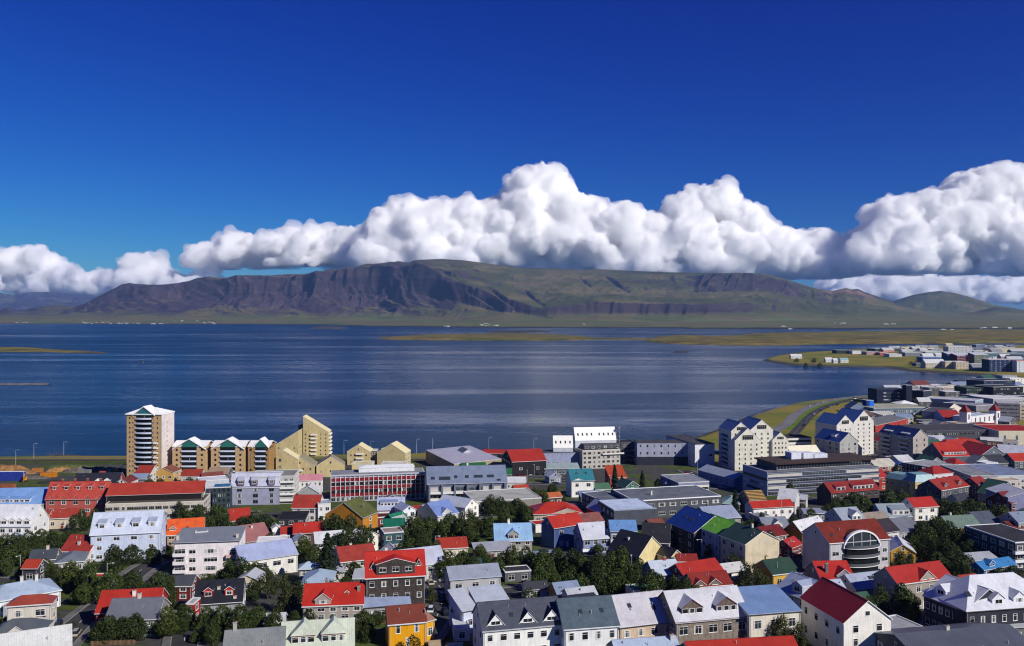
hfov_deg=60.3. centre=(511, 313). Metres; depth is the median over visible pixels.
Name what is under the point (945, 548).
leafy tree
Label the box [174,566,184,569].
window
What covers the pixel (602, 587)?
leafy tree
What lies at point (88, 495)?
apartment building
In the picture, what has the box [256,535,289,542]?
annex
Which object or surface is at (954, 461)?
house
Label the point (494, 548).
house
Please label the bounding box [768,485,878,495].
window
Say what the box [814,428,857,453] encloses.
apartment block
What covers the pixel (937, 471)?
house
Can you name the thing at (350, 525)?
leafy tree
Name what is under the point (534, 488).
leafy tree
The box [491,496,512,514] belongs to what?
leafy tree
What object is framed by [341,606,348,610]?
window
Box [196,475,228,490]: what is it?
annex
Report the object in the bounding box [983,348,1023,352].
warehouse
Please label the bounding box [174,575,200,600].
house
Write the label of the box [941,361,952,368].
office building
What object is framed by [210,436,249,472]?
apartment block
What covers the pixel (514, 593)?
pavement
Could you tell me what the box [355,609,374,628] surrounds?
leafy tree
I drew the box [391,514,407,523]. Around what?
house
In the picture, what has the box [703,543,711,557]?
leafy tree
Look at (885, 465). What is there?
house
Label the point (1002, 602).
corner building wing
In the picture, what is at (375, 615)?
leafy tree
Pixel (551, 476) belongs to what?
house
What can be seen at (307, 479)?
house
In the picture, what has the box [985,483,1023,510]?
house
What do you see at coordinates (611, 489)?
road
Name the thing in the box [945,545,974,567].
leafy tree
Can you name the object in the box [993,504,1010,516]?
leafy tree
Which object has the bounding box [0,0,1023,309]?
sky
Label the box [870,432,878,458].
road
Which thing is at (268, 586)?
leafy tree
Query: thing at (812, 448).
hall
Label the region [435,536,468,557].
house
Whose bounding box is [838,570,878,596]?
house
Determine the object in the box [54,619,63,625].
parked car
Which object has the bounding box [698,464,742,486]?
store shed
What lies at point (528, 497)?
warehouse
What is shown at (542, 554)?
leafy tree
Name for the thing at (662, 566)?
house
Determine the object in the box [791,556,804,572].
road
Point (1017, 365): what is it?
office building
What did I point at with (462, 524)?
leafy tree
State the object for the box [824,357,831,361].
house
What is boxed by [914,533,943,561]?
leafy tree
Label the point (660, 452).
hotel
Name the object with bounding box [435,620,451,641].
pavement
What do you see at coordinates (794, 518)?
leafy tree
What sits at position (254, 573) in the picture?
outbuilding
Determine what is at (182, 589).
window
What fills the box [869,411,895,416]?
warehouse
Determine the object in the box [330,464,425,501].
office building
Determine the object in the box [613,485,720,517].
school
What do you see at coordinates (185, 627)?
leafy tree
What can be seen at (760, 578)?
leafy tree
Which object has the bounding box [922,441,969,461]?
school wing
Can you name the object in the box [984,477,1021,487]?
house
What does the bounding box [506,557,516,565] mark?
leafy tree
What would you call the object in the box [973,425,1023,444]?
commercial building
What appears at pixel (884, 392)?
window
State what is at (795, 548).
house
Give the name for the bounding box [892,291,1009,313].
hill
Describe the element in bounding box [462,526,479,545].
leafy tree
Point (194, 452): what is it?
apartment block
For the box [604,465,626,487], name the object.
house
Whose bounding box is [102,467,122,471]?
rubble heap
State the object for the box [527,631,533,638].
window
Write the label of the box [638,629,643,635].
window
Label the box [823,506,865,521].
house
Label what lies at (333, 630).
house
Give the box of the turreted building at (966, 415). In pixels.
[953,403,1000,423]
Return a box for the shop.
[902,459,956,471]
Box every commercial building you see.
[872,415,907,432]
[882,385,900,387]
[897,423,987,439]
[900,385,918,388]
[904,380,930,386]
[923,387,942,394]
[929,385,948,387]
[939,391,959,396]
[943,388,953,390]
[945,381,965,384]
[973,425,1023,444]
[975,375,994,378]
[996,375,1016,378]
[1002,377,1023,383]
[1015,382,1023,386]
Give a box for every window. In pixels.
[13,610,22,617]
[26,574,32,578]
[35,609,44,615]
[174,549,184,553]
[174,558,184,561]
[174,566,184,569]
[179,587,185,591]
[180,594,185,598]
[189,549,195,553]
[189,558,195,562]
[189,566,195,570]
[204,548,216,553]
[204,557,216,561]
[204,566,216,570]
[228,550,235,554]
[273,560,280,565]
[287,558,294,563]
[317,607,324,611]
[329,607,336,611]
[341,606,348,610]
[353,606,360,610]
[381,581,385,586]
[396,625,400,633]
[405,580,409,585]
[414,624,418,631]
[417,579,421,584]
[427,566,432,571]
[427,627,432,635]
[428,486,503,491]
[428,494,462,498]
[455,583,461,587]
[458,632,465,638]
[466,618,472,625]
[487,635,493,641]
[501,634,506,640]
[509,575,514,579]
[514,632,519,639]
[522,574,527,578]
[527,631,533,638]
[541,630,546,636]
[554,629,559,635]
[569,633,574,640]
[582,632,587,639]
[596,631,601,638]
[609,630,614,637]
[624,630,630,637]
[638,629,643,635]
[651,627,657,634]
[670,619,673,629]
[679,626,687,635]
[694,625,702,633]
[709,624,716,632]
[723,622,731,631]
[738,621,744,629]
[742,435,752,439]
[743,471,766,480]
[743,477,766,486]
[743,482,766,492]
[753,620,761,629]
[757,425,765,428]
[768,468,878,477]
[768,474,878,483]
[768,479,878,489]
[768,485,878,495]
[788,440,810,441]
[788,617,795,626]
[825,619,828,627]
[832,551,838,556]
[836,625,839,634]
[844,545,877,572]
[846,532,877,545]
[853,625,858,632]
[853,638,858,645]
[860,416,867,420]
[877,623,881,630]
[884,392,899,393]
[916,586,920,592]
[991,615,995,622]
[1002,614,1006,621]
[1013,613,1017,620]
[1017,545,1022,550]
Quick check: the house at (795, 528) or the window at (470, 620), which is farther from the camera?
the house at (795, 528)
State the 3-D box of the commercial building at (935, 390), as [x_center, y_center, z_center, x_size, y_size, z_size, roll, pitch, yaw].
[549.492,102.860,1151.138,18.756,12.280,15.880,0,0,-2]
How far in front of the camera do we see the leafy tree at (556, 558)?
287.03 m
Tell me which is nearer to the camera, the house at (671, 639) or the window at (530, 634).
the house at (671, 639)
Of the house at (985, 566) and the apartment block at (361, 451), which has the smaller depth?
the house at (985, 566)
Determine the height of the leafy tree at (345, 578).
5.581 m
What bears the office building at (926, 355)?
on the ground at (770, 417)
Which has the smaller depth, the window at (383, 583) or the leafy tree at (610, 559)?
the window at (383, 583)
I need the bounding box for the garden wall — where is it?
[447,642,462,645]
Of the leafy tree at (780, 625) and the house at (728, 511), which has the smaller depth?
the leafy tree at (780, 625)
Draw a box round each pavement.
[62,555,170,622]
[72,560,173,645]
[161,610,175,645]
[198,618,206,645]
[425,584,429,608]
[435,579,560,600]
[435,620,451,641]
[507,585,667,595]
[528,484,733,491]
[676,470,816,502]
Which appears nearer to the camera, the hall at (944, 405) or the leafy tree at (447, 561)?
the leafy tree at (447, 561)
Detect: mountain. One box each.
[0,259,1023,328]
[0,292,96,304]
[0,300,88,310]
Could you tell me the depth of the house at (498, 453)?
597.05 m
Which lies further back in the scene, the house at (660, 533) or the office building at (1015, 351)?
the office building at (1015, 351)
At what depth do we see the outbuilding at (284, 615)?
225.35 m
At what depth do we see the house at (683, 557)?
285.03 m
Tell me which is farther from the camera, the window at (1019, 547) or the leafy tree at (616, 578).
the window at (1019, 547)
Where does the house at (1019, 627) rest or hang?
on the ground at (770, 417)
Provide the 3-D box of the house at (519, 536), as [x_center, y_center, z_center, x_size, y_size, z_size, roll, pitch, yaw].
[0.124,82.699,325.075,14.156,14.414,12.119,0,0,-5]
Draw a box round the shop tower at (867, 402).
[862,399,873,405]
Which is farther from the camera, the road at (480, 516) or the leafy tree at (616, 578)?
the road at (480, 516)
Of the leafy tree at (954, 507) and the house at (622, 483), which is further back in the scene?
the house at (622, 483)
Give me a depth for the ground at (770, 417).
532.04 m
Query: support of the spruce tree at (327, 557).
on the ground at (770, 417)
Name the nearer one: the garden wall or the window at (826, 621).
the window at (826, 621)
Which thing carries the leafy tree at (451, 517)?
on the ground at (770, 417)
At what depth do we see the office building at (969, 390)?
1084.63 m
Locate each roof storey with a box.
[105,480,205,502]
[581,426,619,448]
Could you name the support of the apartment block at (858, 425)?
on the ground at (770, 417)
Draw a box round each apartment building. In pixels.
[45,478,110,516]
[425,462,507,502]
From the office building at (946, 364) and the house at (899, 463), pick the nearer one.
the house at (899, 463)
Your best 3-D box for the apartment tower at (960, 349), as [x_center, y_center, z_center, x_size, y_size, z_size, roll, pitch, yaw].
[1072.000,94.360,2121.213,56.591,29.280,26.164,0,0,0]
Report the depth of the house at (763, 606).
210.40 m
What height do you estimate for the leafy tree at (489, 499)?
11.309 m
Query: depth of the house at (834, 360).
1868.96 m
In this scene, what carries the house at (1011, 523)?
on the ground at (770, 417)
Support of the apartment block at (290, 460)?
on the ground at (770, 417)
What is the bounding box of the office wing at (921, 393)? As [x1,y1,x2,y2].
[912,389,931,401]
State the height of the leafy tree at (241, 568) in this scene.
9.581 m
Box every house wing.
[426,611,436,641]
[884,471,909,492]
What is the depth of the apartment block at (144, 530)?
308.93 m
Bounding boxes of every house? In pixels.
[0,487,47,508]
[0,504,49,539]
[0,573,61,615]
[0,617,53,633]
[0,623,71,645]
[5,594,58,625]
[20,559,48,580]
[28,544,61,564]
[45,509,53,516]
[49,508,83,528]
[54,551,89,569]
[60,534,93,562]
[75,472,124,482]
[94,587,169,626]
[105,592,171,638]
[117,475,138,482]
[131,473,151,481]
[135,465,158,481]
[156,464,180,480]
[166,517,205,546]
[172,526,245,574]
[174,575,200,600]
[180,469,205,480]
[184,597,200,624]
[194,578,246,617]
[199,471,223,476]
[205,488,212,502]
[208,467,232,481]
[223,621,286,645]
[228,507,250,523]
[231,471,283,504]
[235,538,298,574]
[239,522,270,543]
[269,522,279,535]
[277,510,308,525]
[280,526,293,539]
[281,615,354,645]
[291,495,323,520]
[293,521,322,541]
[297,482,322,494]
[298,561,317,582]
[299,474,322,491]
[301,568,336,589]
[301,578,365,620]
[312,530,344,554]
[324,496,378,527]
[333,542,374,575]
[349,528,381,550]
[363,589,410,618]
[364,546,425,603]
[377,497,404,512]
[378,513,390,525]
[380,526,403,546]
[383,518,405,527]
[384,511,407,517]
[384,603,441,645]
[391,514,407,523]
[394,501,416,518]
[399,545,443,582]
[412,504,423,515]
[417,499,458,522]
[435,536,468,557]
[438,494,478,518]
[443,562,501,602]
[447,587,474,633]
[458,447,471,452]
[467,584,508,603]
[471,540,511,558]
[471,596,560,645]
[483,449,511,464]
[492,518,532,552]
[502,448,546,475]
[507,477,525,488]
[511,484,529,488]
[529,501,582,519]
[539,491,562,501]
[540,512,582,548]
[545,470,560,482]
[554,595,620,645]
[565,468,594,496]
[572,520,609,553]
[578,490,597,503]
[579,511,604,521]
[586,497,602,516]
[594,482,610,492]
[598,498,656,528]
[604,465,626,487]
[606,633,679,645]
[607,520,637,546]
[608,529,661,570]
[612,590,668,638]
[615,478,639,488]
[641,522,671,546]
[641,555,677,587]
[656,543,680,559]
[658,585,745,643]
[660,473,708,489]
[662,476,670,485]
[665,505,715,555]
[669,557,723,583]
[674,553,697,562]
[680,570,733,587]
[680,635,797,645]
[696,503,741,522]
[700,513,734,561]
[718,522,779,571]
[721,495,740,510]
[738,489,766,511]
[738,584,802,637]
[744,499,794,518]
[752,555,800,584]
[754,516,788,528]
[756,524,787,540]
[777,487,799,513]
[777,571,817,622]
[779,536,801,557]
[784,515,822,541]
[789,354,801,358]
[798,508,825,520]
[799,576,892,645]
[801,518,890,572]
[803,560,852,579]
[816,479,879,504]
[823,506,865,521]
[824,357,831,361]
[829,578,846,588]
[831,358,837,362]
[838,358,847,362]
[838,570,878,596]
[847,478,871,479]
[859,408,874,416]
[860,510,888,518]
[868,503,912,517]
[871,458,894,473]
[872,560,950,610]
[874,435,878,450]
[874,622,1023,645]
[876,518,900,537]
[879,469,885,489]
[888,454,914,461]
[888,614,921,628]
[889,516,917,539]
[889,535,915,565]
[892,459,902,470]
[893,413,913,423]
[900,496,938,520]
[906,472,934,496]
[914,397,931,406]
[915,454,940,460]
[916,419,934,423]
[917,475,969,500]
[918,465,953,477]
[928,420,947,423]
[928,435,944,439]
[928,439,939,444]
[936,512,979,530]
[940,465,997,479]
[942,436,957,440]
[943,458,966,464]
[946,421,965,423]
[963,551,997,562]
[964,454,986,463]
[964,476,984,499]
[964,510,1000,523]
[969,556,1017,573]
[977,478,1010,502]
[979,437,1002,445]
[980,454,1008,465]
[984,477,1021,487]
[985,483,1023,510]
[985,490,1016,514]
[998,416,1015,424]
[998,511,1023,527]
[1001,521,1023,530]
[1003,439,1017,444]
[1003,453,1023,468]
[1010,623,1023,635]
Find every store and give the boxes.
[958,463,1023,485]
[969,395,1023,403]
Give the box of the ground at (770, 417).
[0,345,1023,645]
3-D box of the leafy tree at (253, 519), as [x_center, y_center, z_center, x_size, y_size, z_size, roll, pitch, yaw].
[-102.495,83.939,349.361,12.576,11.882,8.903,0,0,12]
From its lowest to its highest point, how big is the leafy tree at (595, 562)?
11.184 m
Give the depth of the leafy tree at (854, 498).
412.07 m
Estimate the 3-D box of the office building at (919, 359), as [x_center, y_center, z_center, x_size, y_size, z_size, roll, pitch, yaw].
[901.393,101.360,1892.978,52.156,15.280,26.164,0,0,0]
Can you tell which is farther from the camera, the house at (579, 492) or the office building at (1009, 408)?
the office building at (1009, 408)
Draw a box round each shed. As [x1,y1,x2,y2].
[461,462,485,465]
[506,468,511,476]
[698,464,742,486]
[844,401,864,409]
[934,410,958,421]
[974,423,994,424]
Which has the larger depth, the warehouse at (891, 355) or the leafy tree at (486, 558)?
the warehouse at (891, 355)
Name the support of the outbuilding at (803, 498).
on the ground at (770, 417)
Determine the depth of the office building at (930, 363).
1693.68 m
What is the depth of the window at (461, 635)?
217.57 m
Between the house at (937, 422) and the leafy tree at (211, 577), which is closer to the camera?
the leafy tree at (211, 577)
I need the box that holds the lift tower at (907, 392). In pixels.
[902,384,911,401]
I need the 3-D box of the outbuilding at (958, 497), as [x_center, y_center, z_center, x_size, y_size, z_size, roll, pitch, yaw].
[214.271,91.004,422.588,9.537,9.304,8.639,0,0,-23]
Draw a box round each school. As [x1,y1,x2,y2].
[105,493,210,519]
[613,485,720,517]
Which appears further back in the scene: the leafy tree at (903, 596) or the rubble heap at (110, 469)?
the rubble heap at (110, 469)
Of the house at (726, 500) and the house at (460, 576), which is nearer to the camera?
the house at (460, 576)
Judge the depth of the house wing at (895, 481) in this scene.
460.29 m
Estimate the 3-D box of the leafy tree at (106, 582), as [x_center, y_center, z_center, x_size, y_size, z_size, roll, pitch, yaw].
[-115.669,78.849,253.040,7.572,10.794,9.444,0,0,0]
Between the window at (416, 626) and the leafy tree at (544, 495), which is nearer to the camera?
the window at (416, 626)
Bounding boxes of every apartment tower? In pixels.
[125,405,174,475]
[941,352,952,360]
[943,346,971,352]
[951,353,965,360]
[963,354,969,362]
[968,352,988,362]
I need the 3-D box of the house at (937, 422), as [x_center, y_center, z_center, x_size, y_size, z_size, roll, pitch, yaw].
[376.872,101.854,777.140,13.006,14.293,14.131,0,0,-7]
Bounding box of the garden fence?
[91,639,134,645]
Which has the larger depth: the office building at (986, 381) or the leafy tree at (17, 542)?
the office building at (986, 381)
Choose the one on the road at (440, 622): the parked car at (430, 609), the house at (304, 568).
the parked car at (430, 609)
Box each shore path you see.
[0,457,324,457]
[740,397,860,421]
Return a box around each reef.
[308,326,347,328]
[490,330,548,332]
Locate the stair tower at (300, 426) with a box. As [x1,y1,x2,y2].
[298,423,302,453]
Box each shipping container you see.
[0,484,15,487]
[32,468,43,471]
[40,472,56,476]
[78,469,91,472]
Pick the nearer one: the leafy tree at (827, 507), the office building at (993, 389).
the leafy tree at (827, 507)
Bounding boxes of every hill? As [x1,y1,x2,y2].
[0,305,75,315]
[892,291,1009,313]
[963,307,1023,316]
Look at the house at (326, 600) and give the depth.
234.91 m
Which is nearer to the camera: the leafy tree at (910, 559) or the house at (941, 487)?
the leafy tree at (910, 559)
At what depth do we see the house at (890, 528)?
339.00 m
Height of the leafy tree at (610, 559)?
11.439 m
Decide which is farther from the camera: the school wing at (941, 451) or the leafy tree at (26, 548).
the school wing at (941, 451)
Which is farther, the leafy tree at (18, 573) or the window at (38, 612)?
the leafy tree at (18, 573)
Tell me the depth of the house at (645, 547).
293.93 m
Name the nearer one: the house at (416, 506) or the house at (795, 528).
the house at (795, 528)
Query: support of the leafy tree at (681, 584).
on the ground at (770, 417)
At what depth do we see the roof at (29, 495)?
399.05 m
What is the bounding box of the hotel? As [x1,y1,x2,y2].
[634,440,687,464]
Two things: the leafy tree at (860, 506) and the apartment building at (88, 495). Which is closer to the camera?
the leafy tree at (860, 506)
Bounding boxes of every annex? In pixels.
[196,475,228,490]
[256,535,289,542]
[317,499,330,520]
[352,461,373,469]
[381,461,407,464]
[544,463,579,474]
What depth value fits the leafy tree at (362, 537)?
314.48 m
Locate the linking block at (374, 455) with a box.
[371,449,377,463]
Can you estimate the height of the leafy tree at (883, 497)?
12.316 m
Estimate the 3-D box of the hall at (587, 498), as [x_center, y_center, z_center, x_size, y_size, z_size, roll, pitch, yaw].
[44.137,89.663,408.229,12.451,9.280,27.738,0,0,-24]
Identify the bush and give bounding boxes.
[199,573,208,580]
[288,610,300,620]
[302,608,318,619]
[406,634,420,645]
[521,587,537,597]
[654,478,659,486]
[804,508,817,517]
[892,464,902,471]
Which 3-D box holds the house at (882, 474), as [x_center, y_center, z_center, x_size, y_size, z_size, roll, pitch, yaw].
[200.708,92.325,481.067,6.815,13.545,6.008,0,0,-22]
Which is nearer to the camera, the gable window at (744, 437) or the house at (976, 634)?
the house at (976, 634)
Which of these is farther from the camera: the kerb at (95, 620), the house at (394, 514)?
the house at (394, 514)
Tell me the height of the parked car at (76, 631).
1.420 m
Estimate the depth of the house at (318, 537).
318.25 m
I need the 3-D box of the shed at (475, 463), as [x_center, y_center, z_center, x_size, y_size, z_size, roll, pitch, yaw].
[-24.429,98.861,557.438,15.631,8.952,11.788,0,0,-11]
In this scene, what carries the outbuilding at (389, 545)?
on the ground at (770, 417)
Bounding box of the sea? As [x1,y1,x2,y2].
[0,324,1023,455]
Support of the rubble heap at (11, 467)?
on the ground at (770, 417)
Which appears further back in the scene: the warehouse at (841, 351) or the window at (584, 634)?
the warehouse at (841, 351)
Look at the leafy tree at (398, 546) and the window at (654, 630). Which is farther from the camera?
the leafy tree at (398, 546)
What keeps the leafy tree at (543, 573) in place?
on the ground at (770, 417)
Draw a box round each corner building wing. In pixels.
[922,572,1023,623]
[922,574,992,625]
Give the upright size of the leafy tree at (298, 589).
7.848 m
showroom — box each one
[960,393,985,396]
[995,393,1023,396]
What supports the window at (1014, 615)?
in the corner building wing at (1002, 602)
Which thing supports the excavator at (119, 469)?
on the ground at (770, 417)
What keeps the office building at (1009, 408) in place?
on the ground at (770, 417)
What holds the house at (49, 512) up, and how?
on the ground at (770, 417)
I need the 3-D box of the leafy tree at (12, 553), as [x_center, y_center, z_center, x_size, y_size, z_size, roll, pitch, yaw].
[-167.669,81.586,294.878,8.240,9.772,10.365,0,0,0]
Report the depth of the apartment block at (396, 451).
595.81 m
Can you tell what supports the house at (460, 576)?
on the ground at (770, 417)
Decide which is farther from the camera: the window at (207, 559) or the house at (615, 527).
the house at (615, 527)
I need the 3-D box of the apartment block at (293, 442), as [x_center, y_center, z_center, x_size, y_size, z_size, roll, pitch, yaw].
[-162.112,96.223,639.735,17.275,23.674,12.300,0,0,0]
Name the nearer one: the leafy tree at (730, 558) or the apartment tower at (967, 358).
the leafy tree at (730, 558)
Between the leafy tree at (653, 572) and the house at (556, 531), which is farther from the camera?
the house at (556, 531)
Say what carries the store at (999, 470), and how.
on the ground at (770, 417)
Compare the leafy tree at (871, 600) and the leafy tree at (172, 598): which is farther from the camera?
the leafy tree at (172, 598)
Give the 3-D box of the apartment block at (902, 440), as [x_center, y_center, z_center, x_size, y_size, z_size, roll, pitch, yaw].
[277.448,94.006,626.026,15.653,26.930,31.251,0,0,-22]
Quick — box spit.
[0,347,105,352]
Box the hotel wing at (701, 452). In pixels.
[666,434,714,466]
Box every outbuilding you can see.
[1,602,8,617]
[238,567,265,590]
[262,612,287,626]
[292,533,309,546]
[336,566,345,581]
[352,568,364,581]
[379,542,395,550]
[385,493,398,496]
[501,565,530,582]
[521,580,547,597]
[529,519,543,532]
[547,580,579,597]
[561,585,597,597]
[566,592,596,596]
[625,583,648,592]
[644,518,663,522]
[719,561,743,578]
[748,512,770,520]
[799,494,807,507]
[854,591,876,605]
[946,492,971,503]
[955,573,975,577]
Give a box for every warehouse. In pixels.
[0,471,25,480]
[463,488,541,514]
[832,350,851,353]
[849,350,862,353]
[861,351,876,354]
[867,348,904,350]
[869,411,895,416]
[879,348,893,351]
[883,353,901,356]
[899,352,922,355]
[913,350,942,352]
[916,348,927,350]
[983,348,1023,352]
[985,353,1022,356]
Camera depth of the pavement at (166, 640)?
217.37 m
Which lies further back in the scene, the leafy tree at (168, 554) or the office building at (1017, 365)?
the office building at (1017, 365)
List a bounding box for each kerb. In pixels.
[62,557,162,624]
[72,560,169,644]
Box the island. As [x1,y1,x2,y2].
[378,333,646,340]
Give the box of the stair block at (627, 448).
[617,439,633,462]
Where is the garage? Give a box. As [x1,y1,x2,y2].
[452,617,469,641]
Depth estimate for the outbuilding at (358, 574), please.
271.77 m
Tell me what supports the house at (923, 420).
on the ground at (770, 417)
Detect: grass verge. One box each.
[0,460,425,462]
[786,398,852,429]
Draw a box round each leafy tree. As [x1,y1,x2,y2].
[0,533,9,549]
[0,543,27,566]
[0,558,14,576]
[3,531,31,557]
[13,564,22,579]
[17,545,32,563]
[18,530,44,548]
[33,543,45,548]
[34,528,51,544]
[44,530,62,548]
[44,558,54,575]
[45,564,63,579]
[53,578,60,586]
[58,560,80,589]
[61,529,73,540]
[68,508,92,532]
[68,583,94,604]
[74,559,102,594]
[88,615,123,643]
[89,508,98,521]
[92,569,124,602]
[103,544,123,571]
[110,616,134,640]
[118,568,146,588]
[121,544,144,565]
[126,612,148,639]
[140,571,167,589]
[144,546,162,563]
[150,605,178,636]
[156,571,171,585]
[161,543,172,559]
[162,576,177,595]
[167,589,176,607]
[173,500,184,518]
[174,618,189,633]
[176,507,195,518]
[176,603,196,625]
[189,504,207,517]
[189,622,206,643]
[191,605,214,630]
[201,504,229,526]
[203,618,221,645]
[206,574,214,579]
[206,604,232,632]
[215,558,235,578]
[217,516,237,526]
[223,616,249,633]
[224,556,252,578]
[225,603,257,629]
[238,510,264,524]
[246,578,260,601]
[248,561,266,574]
[251,604,269,627]
[256,569,279,598]
[257,513,280,532]
[263,609,282,626]
[269,571,300,611]
[292,579,306,602]
[296,534,311,559]
[307,544,320,562]
[313,516,327,530]
[326,513,343,530]
[331,513,362,535]
[331,528,355,551]
[340,575,352,581]
[346,561,361,580]
[352,525,374,544]
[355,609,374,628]
[355,622,361,641]
[359,625,376,642]
[368,610,384,627]
[395,543,407,549]
[398,514,424,540]
[400,536,417,548]
[405,526,431,546]
[416,535,433,547]
[422,516,440,539]
[426,585,437,602]
[433,539,445,556]
[434,518,458,537]
[434,550,455,577]
[441,512,459,535]
[448,514,478,541]
[451,550,471,565]
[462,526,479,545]
[465,508,478,522]
[466,555,481,564]
[470,516,482,535]
[473,543,486,557]
[476,513,493,537]
[481,494,499,515]
[481,552,492,563]
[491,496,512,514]
[493,556,505,572]
[497,504,512,522]
[497,544,523,565]
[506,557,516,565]
[510,498,524,515]
[515,504,532,521]
[516,545,537,569]
[519,504,533,521]
[530,564,549,580]
[531,486,539,493]
[532,548,557,570]
[539,488,548,502]
[540,547,566,573]
[540,564,561,582]
[546,482,557,491]
[558,548,585,576]
[559,569,574,581]
[567,555,590,576]
[574,572,590,586]
[583,553,612,582]
[589,569,614,594]
[592,543,603,554]
[601,551,621,573]
[605,570,633,593]
[610,545,631,567]
[613,553,634,577]
[620,568,643,593]
[630,557,644,573]
[638,572,660,591]
[645,568,659,579]
[655,574,669,590]
[668,575,677,589]
[671,577,693,589]
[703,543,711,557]
[726,552,747,565]
[731,561,761,586]
[743,518,757,527]
[752,570,771,585]
[768,614,796,640]
[788,516,798,523]
[791,620,808,645]
[796,504,805,515]
[821,504,831,511]
[824,496,851,509]
[832,503,841,507]
[837,499,852,506]
[843,491,862,505]
[855,504,867,512]
[859,496,873,512]
[866,594,879,605]
[873,585,890,610]
[879,489,898,502]
[890,488,909,502]
[890,582,912,613]
[893,551,907,565]
[904,535,926,555]
[905,593,921,613]
[905,602,921,622]
[906,552,914,563]
[909,520,938,540]
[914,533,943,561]
[919,515,948,538]
[926,533,962,560]
[928,550,951,572]
[933,520,963,547]
[936,498,951,512]
[937,506,950,516]
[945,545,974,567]
[945,556,971,574]
[947,500,964,514]
[950,530,969,551]
[951,560,972,575]
[957,539,978,552]
[960,497,976,512]
[968,500,991,511]
[989,504,997,514]
[990,567,1005,573]
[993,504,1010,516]
[1002,565,1023,577]
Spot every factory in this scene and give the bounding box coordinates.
[929,396,982,403]
[943,402,992,411]
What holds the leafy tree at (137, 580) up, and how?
on the ground at (770, 417)
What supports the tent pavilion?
on the ground at (770, 417)
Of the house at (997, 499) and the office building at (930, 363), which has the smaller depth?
the house at (997, 499)
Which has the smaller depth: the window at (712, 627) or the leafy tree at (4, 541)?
the window at (712, 627)
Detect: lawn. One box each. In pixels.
[57,601,81,609]
[61,587,73,597]
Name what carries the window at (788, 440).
in the office building at (797, 439)
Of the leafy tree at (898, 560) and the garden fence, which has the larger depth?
the leafy tree at (898, 560)
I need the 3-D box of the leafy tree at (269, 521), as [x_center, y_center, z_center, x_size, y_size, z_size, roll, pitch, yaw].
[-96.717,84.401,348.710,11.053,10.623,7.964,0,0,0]
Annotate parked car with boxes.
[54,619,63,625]
[72,628,81,636]
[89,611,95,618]
[427,578,434,584]
[427,605,433,612]
[438,591,445,598]
[441,607,448,615]
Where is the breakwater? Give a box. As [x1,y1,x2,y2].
[0,383,49,384]
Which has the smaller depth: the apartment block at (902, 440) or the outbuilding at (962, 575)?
the outbuilding at (962, 575)
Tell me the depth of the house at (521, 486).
460.36 m
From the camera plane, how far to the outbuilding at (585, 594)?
238.37 m
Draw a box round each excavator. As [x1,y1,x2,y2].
[21,474,27,482]
[114,463,126,471]
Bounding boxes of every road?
[0,459,425,460]
[0,578,52,582]
[65,556,173,643]
[171,610,196,645]
[422,581,448,645]
[439,581,637,605]
[478,502,578,517]
[519,476,565,479]
[526,482,727,490]
[680,470,816,500]
[715,395,867,451]
[788,397,867,433]
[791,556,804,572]
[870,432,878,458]
[900,557,923,623]
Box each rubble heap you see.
[0,464,27,470]
[13,469,36,473]
[26,475,52,478]
[36,480,64,483]
[45,467,68,471]
[47,465,94,467]
[62,468,79,472]
[87,466,104,471]
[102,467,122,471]
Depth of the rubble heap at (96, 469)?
560.12 m
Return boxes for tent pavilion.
[891,400,917,404]
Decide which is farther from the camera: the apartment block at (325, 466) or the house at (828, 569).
the apartment block at (325, 466)
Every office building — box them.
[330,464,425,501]
[542,449,578,464]
[576,447,623,468]
[743,451,879,495]
[783,434,811,444]
[863,403,927,413]
[868,387,902,402]
[917,357,940,362]
[919,353,934,356]
[920,359,943,367]
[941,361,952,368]
[953,361,968,368]
[954,386,984,393]
[966,378,1014,385]
[968,364,981,369]
[971,344,984,347]
[974,384,1022,394]
[982,359,1015,371]
[988,349,1002,352]
[994,400,1018,421]
[997,354,1008,358]
[1004,356,1022,359]
[1007,349,1023,354]
[1012,360,1023,371]
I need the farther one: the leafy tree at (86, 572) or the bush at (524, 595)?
the leafy tree at (86, 572)
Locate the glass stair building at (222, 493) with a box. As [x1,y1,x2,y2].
[212,483,231,507]
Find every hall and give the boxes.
[426,445,500,465]
[581,490,620,509]
[788,445,819,451]
[922,407,955,418]
[928,402,961,412]
[940,439,983,443]
[962,440,1004,455]
[995,444,1023,453]
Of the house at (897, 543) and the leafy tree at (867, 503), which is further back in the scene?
the leafy tree at (867, 503)
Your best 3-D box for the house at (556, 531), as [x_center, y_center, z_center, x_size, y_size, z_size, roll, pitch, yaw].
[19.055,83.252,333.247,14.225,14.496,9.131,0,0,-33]
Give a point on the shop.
(913, 466)
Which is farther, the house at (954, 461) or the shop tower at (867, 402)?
the shop tower at (867, 402)
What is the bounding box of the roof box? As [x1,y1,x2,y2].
[975,460,997,463]
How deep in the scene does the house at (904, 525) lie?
346.42 m
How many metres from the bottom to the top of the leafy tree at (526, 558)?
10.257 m
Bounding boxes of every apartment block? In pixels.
[89,510,166,560]
[172,436,213,472]
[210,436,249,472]
[247,437,276,471]
[250,469,298,503]
[276,428,302,455]
[276,447,286,469]
[283,448,299,469]
[298,454,317,473]
[303,415,331,455]
[316,453,344,476]
[347,442,372,464]
[377,441,410,464]
[553,435,572,451]
[574,427,615,450]
[719,416,787,470]
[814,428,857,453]
[815,408,873,454]
[879,424,928,459]
[964,523,1023,569]
[1018,402,1023,419]
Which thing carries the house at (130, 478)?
on the ground at (770, 417)
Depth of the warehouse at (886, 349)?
2395.55 m
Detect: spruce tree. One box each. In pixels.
[315,532,342,581]
[610,464,618,489]
[638,471,645,487]
[731,489,742,520]
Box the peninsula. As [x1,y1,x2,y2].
[643,329,1023,345]

